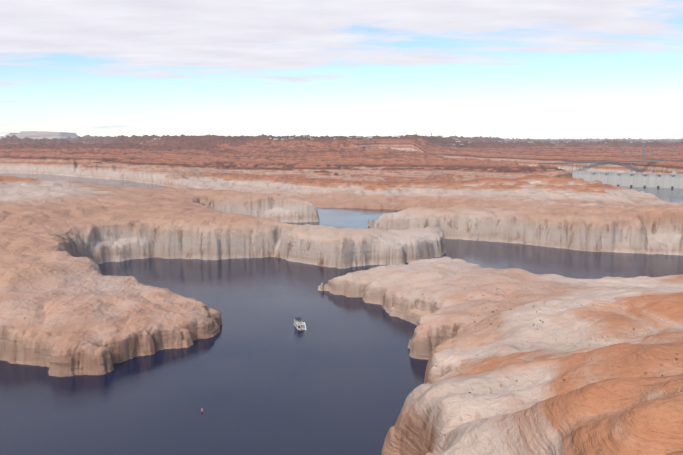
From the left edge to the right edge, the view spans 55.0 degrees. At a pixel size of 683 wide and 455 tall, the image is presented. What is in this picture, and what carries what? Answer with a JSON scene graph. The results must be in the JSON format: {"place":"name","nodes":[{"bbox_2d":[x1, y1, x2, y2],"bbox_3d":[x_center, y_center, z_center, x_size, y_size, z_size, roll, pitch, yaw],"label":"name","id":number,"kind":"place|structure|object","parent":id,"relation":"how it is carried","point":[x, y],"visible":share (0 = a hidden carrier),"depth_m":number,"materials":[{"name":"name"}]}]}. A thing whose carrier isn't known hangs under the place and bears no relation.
{"place":"outdoors","nodes":[
{"label":"outdoors","id":0,"kind":"place"},
{"bbox_2d":[0,131,77,139],"bbox_3d":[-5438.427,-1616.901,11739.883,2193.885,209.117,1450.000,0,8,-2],"label":"mesa","id":1,"kind":"structure","parent":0,"point":[34,135],"depth_m":11654.01,"materials":[{"name":"grey stone"}]},
{"bbox_2d":[0,134,682,454],"bbox_3d":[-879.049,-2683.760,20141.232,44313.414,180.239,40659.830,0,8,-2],"label":"terrain","id":2,"kind":"structure","parent":0,"point":[233,197],"depth_m":618.37,"materials":[{"name":"brown stone"}]},
{"bbox_2d":[7,239,681,394],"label":"shrubs","id":3,"kind":"object","parent":2,"relation":"on","point":[674,362],"visible":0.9,"depth_m":265.98,"materials":[{"name":"beige plant"}]},
{"bbox_2d":[143,133,651,153],"bbox_3d":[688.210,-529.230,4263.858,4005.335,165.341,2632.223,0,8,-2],"label":"town","id":4,"kind":"object","parent":2,"relation":"on","point":[398,136],"visible":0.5,"depth_m":3886.91,"materials":[{"name":"beige"}]},
{"bbox_2d":[538,159,682,174],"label":"bridge","id":5,"kind":"structure","parent":2,"relation":"on","point":[611,162],"depth_m":2081.38,"materials":[{"name":"silver metal"}]},
{"bbox_2d":[622,145,673,156],"bbox_3d":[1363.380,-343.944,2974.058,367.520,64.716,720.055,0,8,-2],"label":"transmission towers","id":6,"kind":"structure","parent":2,"relation":"on","point":[623,147],"depth_m":2774.52,"materials":[{"name":"silver metal"}]},
{"bbox_2d":[0,170,682,454],"bbox_3d":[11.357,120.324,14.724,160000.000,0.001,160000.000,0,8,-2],"label":"water","id":7,"kind":"structure","parent":0,"point":[259,374],"depth_m":343.46,"materials":[{"name":"blue liquid"}]},
{"bbox_2d":[294,317,305,330],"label":"houseboat","id":8,"kind":"object","parent":7,"relation":"on","point":[298,324],"visible":0.98,"depth_m":422.36,"materials":[{"name":"white plastic"}]},
{"bbox_2d":[572,168,682,187],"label":"dam","id":9,"kind":"structure","parent":7,"relation":"in","point":[629,178],"depth_m":1668.08,"materials":[{"name":"concrete"}]},
{"bbox_2d":[0,0,682,139],"label":"sky","id":10,"kind":"structure","parent":0,"point":[534,69],"materials":[{"name":"white"}]}
]}

